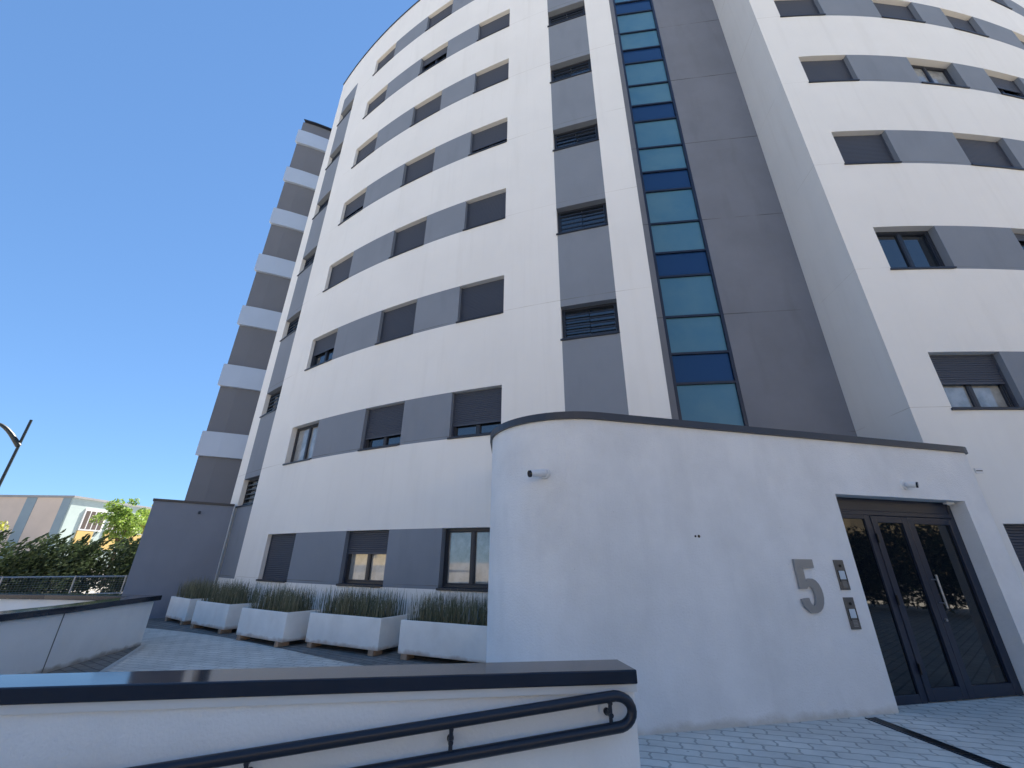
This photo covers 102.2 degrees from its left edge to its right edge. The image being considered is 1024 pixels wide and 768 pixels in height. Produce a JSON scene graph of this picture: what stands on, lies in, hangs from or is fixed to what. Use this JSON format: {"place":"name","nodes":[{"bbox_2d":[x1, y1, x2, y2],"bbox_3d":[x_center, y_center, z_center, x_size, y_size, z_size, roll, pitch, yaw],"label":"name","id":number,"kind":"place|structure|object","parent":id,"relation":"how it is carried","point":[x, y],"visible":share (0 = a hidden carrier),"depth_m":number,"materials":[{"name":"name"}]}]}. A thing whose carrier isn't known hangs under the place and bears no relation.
{"place":"outdoors","nodes":[
{"label":"outdoors","id":0,"kind":"place"},
{"bbox_2d":[0,495,151,564],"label":"school building","id":1,"kind":"structure","parent":0,"point":[32,517],"depth_m":56.47,"materials":[{"name":"brown"}]},
{"bbox_2d":[77,508,107,531],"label":"window","id":2,"kind":"structure","parent":1,"relation":"in","point":[84,525],"depth_m":58.96,"materials":[{"name":"white"}]},
{"bbox_2d":[30,570,121,593],"bbox_3d":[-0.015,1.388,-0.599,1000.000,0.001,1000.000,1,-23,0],"label":"ground","id":3,"kind":"structure","parent":0,"point":[91,589],"depth_m":20.70,"materials":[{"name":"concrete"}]},
{"bbox_2d":[0,520,10,530],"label":"street tree","id":4,"kind":"object","parent":3,"relation":"on","point":[2,526],"visible":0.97,"depth_m":19.99,"materials":[{"name":"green plant"}]},
{"bbox_2d":[0,420,32,486],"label":"street lamp","id":5,"kind":"object","parent":3,"relation":"on","point":[16,441],"visible":1,"depth_m":17.95,"materials":[{"name":"grey metal"}]},
{"bbox_2d":[0,575,127,593],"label":"fence","id":6,"kind":"object","parent":3,"relation":"on","point":[54,577],"visible":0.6,"depth_m":12.19,"materials":[{"name":"silver metal"}]},
{"bbox_2d":[0,529,140,593],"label":"hedge","id":7,"kind":"object","parent":3,"relation":"on","point":[77,560],"visible":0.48,"depth_m":15.19,"materials":[{"name":"green plant"}]},
{"bbox_2d":[89,498,150,585],"bbox_3d":[-23.426,9.237,24.361,2.797,4.887,3.316,14,-27,-28],"label":"street tree","id":8,"kind":"object","parent":3,"relation":"on","point":[123,520],"visible":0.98,"depth_m":24.29,"materials":[{"name":"green plant"}]},
{"bbox_2d":[136,504,152,534],"bbox_3d":[-24.709,10.756,28.407,2.686,5.274,2.673,15,-27,-30],"label":"street tree","id":9,"kind":"object","parent":3,"relation":"on","point":[143,526],"visible":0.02,"depth_m":28.05,"materials":[{"name":"green plant"}]},
{"bbox_2d":[185,0,1023,735],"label":"apartment building","id":10,"kind":"structure","parent":3,"relation":"on","point":[709,314],"depth_m":9.50,"materials":[{"name":"white paint"}]},
{"bbox_2d":[235,478,258,507],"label":"window","id":11,"kind":"structure","parent":10,"relation":"in","point":[252,484],"depth_m":13.17,"materials":[{"name":"grey metal"}]},
{"bbox_2d":[259,390,280,417],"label":"window","id":12,"kind":"structure","parent":10,"relation":"in","point":[274,398],"depth_m":14.35,"materials":[{"name":"grey metal"}]},
{"bbox_2d":[256,534,295,582],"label":"window","id":13,"kind":"structure","parent":10,"relation":"in","point":[278,560],"depth_m":10.69,"materials":[{"name":"grey metal"}]},
{"bbox_2d":[279,316,299,341],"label":"window","id":14,"kind":"structure","parent":10,"relation":"in","point":[292,328],"depth_m":15.53,"materials":[{"name":"black glass"}]},
{"bbox_2d":[283,423,318,465],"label":"window","id":15,"kind":"structure","parent":10,"relation":"in","point":[305,438],"depth_m":12.00,"materials":[{"name":"glass"}]},
{"bbox_2d":[297,252,315,276],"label":"window","id":16,"kind":"structure","parent":10,"relation":"in","point":[308,262],"depth_m":16.66,"materials":[{"name":"grey metal"}]},
{"bbox_2d":[312,198,328,219],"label":"window","id":17,"kind":"structure","parent":10,"relation":"in","point":[325,203],"depth_m":17.78,"materials":[{"name":"grey metal"}]},
{"bbox_2d":[304,331,337,370],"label":"window","id":18,"kind":"structure","parent":10,"relation":"in","point":[324,348],"depth_m":13.15,"materials":[{"name":"grey metal"}]},
{"bbox_2d":[325,150,340,169],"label":"window","id":19,"kind":"structure","parent":10,"relation":"in","point":[339,152],"depth_m":18.87,"materials":[{"name":"grey metal"}]},
{"bbox_2d":[322,256,352,291],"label":"window","id":20,"kind":"structure","parent":10,"relation":"in","point":[339,273],"depth_m":14.28,"materials":[{"name":"grey metal"}]},
{"bbox_2d":[338,192,365,225],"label":"window","id":21,"kind":"structure","parent":10,"relation":"in","point":[355,206],"depth_m":15.49,"materials":[{"name":"grey metal"}]},
{"bbox_2d":[336,530,388,587],"bbox_3d":[-3.216,3.832,9.105,1.332,1.137,0.256,-11,-26,25],"label":"window","id":22,"kind":"structure","parent":10,"relation":"in","point":[365,560],"depth_m":9.17,"materials":[{"name":"grey metal"}]},
{"bbox_2d":[351,137,376,168],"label":"window","id":23,"kind":"structure","parent":10,"relation":"in","point":[368,149],"depth_m":16.66,"materials":[{"name":"grey metal"}]},
{"bbox_2d":[362,90,386,118],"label":"window","id":24,"kind":"structure","parent":10,"relation":"in","point":[381,98],"depth_m":17.85,"materials":[{"name":"grey metal"}]},
{"bbox_2d":[357,403,404,450],"bbox_3d":[-3.186,1.077,10.293,1.332,1.137,0.256,-11,-26,25],"label":"window","id":25,"kind":"structure","parent":10,"relation":"in","point":[384,425],"depth_m":10.35,"materials":[{"name":"grey metal"}]},
{"bbox_2d":[372,48,394,75],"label":"window","id":26,"kind":"structure","parent":10,"relation":"in","point":[391,54],"depth_m":19.03,"materials":[{"name":"grey metal"}]},
{"bbox_2d":[374,302,416,344],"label":"window","id":27,"kind":"structure","parent":10,"relation":"in","point":[397,323],"depth_m":11.52,"materials":[{"name":"grey metal"}]},
{"bbox_2d":[388,220,426,258],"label":"window","id":28,"kind":"structure","parent":10,"relation":"in","point":[408,239],"depth_m":12.72,"materials":[{"name":"grey metal"}]},
{"bbox_2d":[400,152,434,186],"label":"window","id":29,"kind":"structure","parent":10,"relation":"in","point":[422,167],"depth_m":13.92,"materials":[{"name":"grey metal"}]},
{"bbox_2d":[410,95,441,126],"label":"window","id":30,"kind":"structure","parent":10,"relation":"in","point":[433,106],"depth_m":15.10,"materials":[{"name":"grey metal"}]},
{"bbox_2d":[418,46,447,75],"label":"window","id":31,"kind":"structure","parent":10,"relation":"in","point":[441,55],"depth_m":16.35,"materials":[{"name":"grey metal"}]},
{"bbox_2d":[425,4,452,31],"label":"window","id":32,"kind":"structure","parent":10,"relation":"in","point":[446,12],"depth_m":17.49,"materials":[{"name":"grey metal"}]},
{"bbox_2d":[436,528,489,591],"bbox_3d":[-0.825,3.416,8.081,1.290,1.137,0.256,-9,-25,20],"label":"window","id":33,"kind":"structure","parent":10,"relation":"in","point":[466,555],"depth_m":8.20,"materials":[{"name":"glass"}]},
{"bbox_2d":[447,387,501,439],"bbox_3d":[-0.795,0.661,9.269,1.290,1.137,0.256,-9,-25,20],"label":"window","id":34,"kind":"structure","parent":10,"relation":"in","point":[475,413],"depth_m":9.32,"materials":[{"name":"grey metal"}]},
{"bbox_2d":[456,279,503,322],"bbox_3d":[-0.766,-2.093,10.457,1.290,1.137,0.256,-9,-25,20],"label":"window","id":35,"kind":"structure","parent":10,"relation":"in","point":[486,299],"depth_m":10.49,"materials":[{"name":"grey metal"}]},
{"bbox_2d":[462,192,505,230],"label":"window","id":36,"kind":"structure","parent":10,"relation":"in","point":[491,209],"depth_m":11.68,"materials":[{"name":"grey metal"}]},
{"bbox_2d":[468,122,506,155],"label":"window","id":37,"kind":"structure","parent":10,"relation":"in","point":[494,136],"depth_m":12.89,"materials":[{"name":"grey metal"}]},
{"bbox_2d":[473,63,508,93],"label":"window","id":38,"kind":"structure","parent":10,"relation":"in","point":[497,75],"depth_m":14.08,"materials":[{"name":"grey metal"}]},
{"bbox_2d":[477,13,509,40],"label":"window","id":39,"kind":"structure","parent":10,"relation":"in","point":[503,22],"depth_m":15.26,"materials":[{"name":"grey metal"}]},
{"bbox_2d":[527,468,549,478],"bbox_3d":[0.314,1.038,4.842,0.286,0.135,0.134,19,-30,-37],"label":"security camera","id":40,"kind":"object","parent":10,"relation":"attached to","point":[543,473],"visible":1,"depth_m":4.80,"materials":[{"name":"white plastic"}]},
{"bbox_2d":[547,5,585,26],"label":"window","id":41,"kind":"structure","parent":10,"relation":"in","point":[580,11],"depth_m":14.05,"materials":[{"name":"grey metal"}]},
{"bbox_2d":[550,59,591,83],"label":"window","id":42,"kind":"structure","parent":10,"relation":"in","point":[582,67],"depth_m":12.88,"materials":[{"name":"grey metal"}]},
{"bbox_2d":[552,124,598,151],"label":"window","id":43,"kind":"structure","parent":10,"relation":"in","point":[587,134],"depth_m":11.68,"materials":[{"name":"grey metal"}]},
{"bbox_2d":[556,203,607,234],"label":"window","id":44,"kind":"structure","parent":10,"relation":"in","point":[594,216],"depth_m":10.49,"materials":[{"name":"grey metal"}]},
{"bbox_2d":[560,302,619,340],"bbox_3d":[1.717,-1.384,9.206,1.276,0.892,0.256,-6,-24,15],"label":"window","id":45,"kind":"structure","parent":10,"relation":"in","point":[603,320],"depth_m":9.29,"materials":[{"name":"grey metal"}]},
{"bbox_2d":[774,0,825,16],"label":"window","id":46,"kind":"structure","parent":10,"relation":"in","point":[787,8],"depth_m":12.25,"materials":[{"name":"grey metal"}]},
{"bbox_2d":[792,559,823,612],"bbox_3d":[3.532,2.395,4.908,0.320,0.575,0.028,6,-24,-12],"label":"house number","id":47,"kind":"object","parent":10,"relation":"attached to","point":[799,565],"visible":1,"depth_m":4.90,"materials":[{"name":"silver metal"}]},
{"bbox_2d":[801,59,859,82],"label":"window","id":48,"kind":"structure","parent":10,"relation":"in","point":[831,70],"depth_m":11.05,"materials":[{"name":"grey metal"}]},
{"bbox_2d":[833,560,850,589],"bbox_3d":[4.056,2.346,5.078,0.140,0.335,0.024,6,-24,-12],"label":"intercom panel","id":49,"kind":"object","parent":10,"relation":"attached to","point":[841,574],"visible":1,"depth_m":5.07,"materials":[{"name":"grey metal"}]},
{"bbox_2d":[843,597,861,629],"bbox_3d":[4.048,2.726,4.913,0.140,0.335,0.024,6,-24,-12],"label":"intercom panel","id":50,"kind":"object","parent":10,"relation":"attached to","point":[852,614],"visible":1,"depth_m":4.91,"materials":[{"name":"grey metal"}]},
{"bbox_2d":[834,134,901,164],"bbox_3d":[8.316,-5.542,9.813,1.276,1.137,0.256,0,-23,2],"label":"window","id":51,"kind":"structure","parent":10,"relation":"in","point":[867,149],"depth_m":9.85,"materials":[{"name":"grey metal"}]},
{"bbox_2d":[874,3,925,22],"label":"window","id":52,"kind":"structure","parent":10,"relation":"in","point":[885,10],"depth_m":12.34,"materials":[{"name":"grey metal"}]},
{"bbox_2d":[900,481,918,489],"bbox_3d":[5.606,1.415,5.817,0.131,0.131,0.185,8,-25,-17],"label":"security camera","id":53,"kind":"object","parent":10,"relation":"attached to","point":[905,485],"visible":1,"depth_m":5.81,"materials":[{"name":"white plastic"}]},
{"bbox_2d":[875,231,956,269],"bbox_3d":[8.287,-2.787,8.625,1.276,1.137,0.256,0,-23,2],"label":"window","id":54,"kind":"structure","parent":10,"relation":"in","point":[911,250],"depth_m":8.74,"materials":[{"name":"blue glass"}]},
{"bbox_2d":[836,497,1023,705],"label":"entrance door","id":55,"kind":"structure","parent":10,"relation":"in","point":[939,638],"depth_m":5.47,"materials":[{"name":"grey metal"}]},
{"bbox_2d":[911,65,970,88],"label":"window","id":56,"kind":"structure","parent":10,"relation":"in","point":[927,75],"depth_m":11.26,"materials":[{"name":"glass"}]},
{"bbox_2d":[945,15,988,37],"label":"window","id":57,"kind":"structure","parent":10,"relation":"in","point":[958,24],"depth_m":12.64,"materials":[{"name":"grey metal"}]},
{"bbox_2d":[929,354,1023,409],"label":"window","id":58,"kind":"structure","parent":10,"relation":"in","point":[969,382],"depth_m":7.49,"materials":[{"name":"grey metal"}]},
{"bbox_2d":[956,138,1023,169],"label":"window","id":59,"kind":"structure","parent":10,"relation":"in","point":[980,153],"depth_m":9.94,"materials":[{"name":"grey metal"}]},
{"bbox_2d":[991,0,1012,9],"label":"window","id":60,"kind":"structure","parent":10,"relation":"in","point":[996,1],"depth_m":13.98,"materials":[{"name":"grey metal"}]},
{"bbox_2d":[989,76,1023,99],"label":"window","id":61,"kind":"structure","parent":10,"relation":"in","point":[1008,88],"depth_m":11.49,"materials":[{"name":"grey metal"}]},
{"bbox_2d":[1003,525,1023,570],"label":"window","id":62,"kind":"structure","parent":10,"relation":"in","point":[1015,533],"depth_m":6.43,"materials":[{"name":"grey metal"}]},
{"bbox_2d":[1014,233,1023,249],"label":"window","id":63,"kind":"structure","parent":10,"relation":"in","point":[1020,237],"depth_m":8.88,"materials":[{"name":"grey metal"}]},
{"bbox_2d":[44,645,139,673],"bbox_3d":[-6.167,3.605,4.733,1.720,0.001,6.812,8,-24,-16],"label":"dark paving strip","id":64,"kind":"object","parent":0,"point":[98,664],"visible":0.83,"depth_m":6.30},
{"bbox_2d":[99,644,145,671],"bbox_3d":[-5.520,3.691,4.927,0.277,0.001,6.850,10,-25,-21],"label":"paving edging","id":65,"kind":"object","parent":64,"relation":"on","point":[122,658],"visible":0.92,"depth_m":6.64,"materials":[{"name":"concrete"}]},
{"bbox_2d":[0,0,417,506],"label":"sky","id":66,"kind":"structure","parent":0,"point":[147,147],"materials":[{"name":"blue"}]},
{"bbox_2d":[105,628,1023,767],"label":"paving","id":67,"kind":"structure","parent":0,"point":[991,728],"depth_m":4.00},
{"bbox_2d":[0,593,161,674],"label":"parapet wall","id":68,"kind":"structure","parent":67,"relation":"on","point":[41,633],"depth_m":6.34,"materials":[{"name":"concrete"}]},
{"bbox_2d":[146,618,477,665],"bbox_3d":[-5.322,5.663,9.482,13.526,0.001,3.305,-11,-26,26],"label":"dark paving border","id":69,"kind":"object","parent":67,"relation":"on","point":[390,656],"visible":0.26,"depth_m":7.40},
{"bbox_2d":[165,617,175,620],"bbox_3d":[-8.944,6.160,10.834,0.120,0.084,0.230,-16,-28,34],"label":"brick","id":70,"kind":"object","parent":69,"relation":"on","point":[168,619],"visible":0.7,"depth_m":10.77,"materials":[{"name":"ceramic"}]},
{"bbox_2d":[165,596,207,621],"bbox_3d":[-8.346,5.858,10.833,1.378,0.490,0.720,-16,-28,34],"label":"planter","id":71,"kind":"object","parent":70,"relation":"on","point":[180,608],"visible":0.5,"depth_m":10.43,"materials":[{"name":"white concrete"}]},
{"bbox_2d":[176,576,219,598],"bbox_3d":[-8.346,5.431,11.016,1.328,0.588,0.706,-15,-28,31],"label":"reed plant","id":72,"kind":"object","parent":71,"relation":"on","point":[193,591],"visible":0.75,"depth_m":10.82,"materials":[{"name":"green plant"}]},
{"bbox_2d":[122,498,234,618],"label":"garden wall","id":73,"kind":"structure","parent":69,"relation":"on","point":[181,540],"depth_m":11.94,"materials":[{"name":"grey concrete"}]},
{"bbox_2d":[180,621,190,624],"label":"brick","id":74,"kind":"object","parent":69,"relation":"on","point":[185,623],"visible":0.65,"depth_m":10.17,"materials":[{"name":"ceramic"}]},
{"bbox_2d":[190,624,202,627],"bbox_3d":[-7.450,5.721,9.778,0.120,0.084,0.230,-14,-27,31],"label":"brick","id":75,"kind":"object","parent":69,"relation":"on","point":[195,626],"visible":0.71,"depth_m":9.71,"materials":[{"name":"ceramic"}]},
{"bbox_2d":[217,629,231,633],"bbox_3d":[-6.319,5.434,9.085,0.120,0.084,0.230,-14,-27,31],"label":"brick","id":76,"kind":"object","parent":69,"relation":"on","point":[220,631],"visible":0.86,"depth_m":9.02,"materials":[{"name":"ceramic"}]},
{"bbox_2d":[191,600,263,629],"bbox_3d":[-6.727,5.411,9.757,1.636,0.490,0.760,-14,-27,31],"label":"planter","id":77,"kind":"object","parent":76,"relation":"on","point":[221,616],"visible":0.57,"depth_m":9.31,"materials":[{"name":"white concrete"}]},
{"bbox_2d":[201,578,262,603],"bbox_3d":[-6.723,4.982,9.935,1.660,0.590,0.740,-13,-27,29],"label":"reed plant","id":78,"kind":"object","parent":77,"relation":"on","point":[227,594],"visible":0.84,"depth_m":9.73,"materials":[{"name":"green plant"}]},
{"bbox_2d":[236,635,250,639],"bbox_3d":[-5.464,5.154,8.416,0.120,0.084,0.230,-13,-27,29],"label":"brick","id":79,"kind":"object","parent":69,"relation":"on","point":[239,637],"visible":0.71,"depth_m":8.34,"materials":[{"name":"ceramic"}]},
{"bbox_2d":[236,606,322,642],"bbox_3d":[-4.749,4.865,8.441,1.593,0.490,0.780,-13,-27,29],"label":"planter","id":80,"kind":"object","parent":79,"relation":"on","point":[276,626],"visible":0.7,"depth_m":8.03,"materials":[{"name":"white concrete"}]},
{"bbox_2d":[249,582,321,611],"bbox_3d":[-4.734,4.435,8.617,1.581,0.589,0.735,-13,-27,29],"label":"reed plant","id":81,"kind":"object","parent":80,"relation":"in","point":[280,601],"visible":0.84,"depth_m":8.44,"materials":[{"name":"green plant"}]},
{"bbox_2d":[274,641,289,646],"bbox_3d":[-4.340,4.896,7.788,0.120,0.084,0.230,-13,-27,29],"label":"brick","id":82,"kind":"object","parent":69,"relation":"on","point":[278,644],"visible":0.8,"depth_m":7.72,"materials":[{"name":"ceramic"}]},
{"bbox_2d":[307,642,320,647],"bbox_3d":[-3.723,4.894,7.768,0.120,0.084,0.230,-11,-26,24],"label":"brick","id":83,"kind":"object","parent":69,"relation":"on","point":[310,645],"visible":0.71,"depth_m":7.69,"materials":[{"name":"ceramic"}]},
{"bbox_2d":[305,611,409,650],"bbox_3d":[-2.915,4.612,7.809,1.789,0.490,0.780,-11,-26,24],"label":"planter","id":84,"kind":"object","parent":83,"relation":"on","point":[368,633],"visible":0.74,"depth_m":7.43,"materials":[{"name":"white concrete"}]},
{"bbox_2d":[315,583,406,617],"bbox_3d":[-2.898,4.185,7.994,1.747,0.590,0.796,-11,-26,24],"label":"reed plant","id":85,"kind":"object","parent":84,"relation":"in","point":[367,608],"visible":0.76,"depth_m":7.82,"materials":[{"name":"green plant"}]},
{"bbox_2d":[367,650,381,655],"bbox_3d":[-2.370,4.641,7.149,0.120,0.084,0.230,-11,-26,24],"label":"brick","id":86,"kind":"object","parent":69,"relation":"on","point":[372,653],"visible":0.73,"depth_m":7.07,"materials":[{"name":"ceramic"}]},
{"bbox_2d":[400,654,414,659],"bbox_3d":[-1.740,4.538,6.894,0.120,0.084,0.230,-9,-25,22],"label":"brick","id":87,"kind":"object","parent":69,"relation":"on","point":[405,657],"visible":0.71,"depth_m":6.81,"materials":[{"name":"ceramic"}]},
{"bbox_2d":[398,617,486,662],"bbox_3d":[-0.937,4.271,6.971,1.773,0.490,0.780,-9,-25,22],"label":"planter","id":88,"kind":"object","parent":87,"relation":"on","point":[461,642],"visible":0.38,"depth_m":6.65,"materials":[{"name":"white concrete"}]},
{"bbox_2d":[407,587,487,625],"bbox_3d":[-0.921,3.847,7.161,1.751,0.589,0.765,-10,-26,24],"label":"reed plant","id":89,"kind":"object","parent":88,"relation":"in","point":[454,613],"visible":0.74,"depth_m":7.04,"materials":[{"name":"green plant"}]},
{"bbox_2d":[0,659,640,767],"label":"ramp wall","id":90,"kind":"structure","parent":67,"relation":"on","point":[98,719],"depth_m":1.78,"materials":[{"name":"concrete"}]},
{"bbox_2d":[127,690,636,767],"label":"handrail","id":91,"kind":"object","parent":90,"relation":"attached to","point":[246,756],"visible":1,"depth_m":1.77,"materials":[{"name":"black metal"}]},
{"bbox_2d":[865,717,1010,767],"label":"drain channel","id":92,"kind":"object","parent":67,"relation":"on","point":[964,753],"visible":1,"depth_m":3.78,"materials":[{"name":"grey metal"}]}
]}

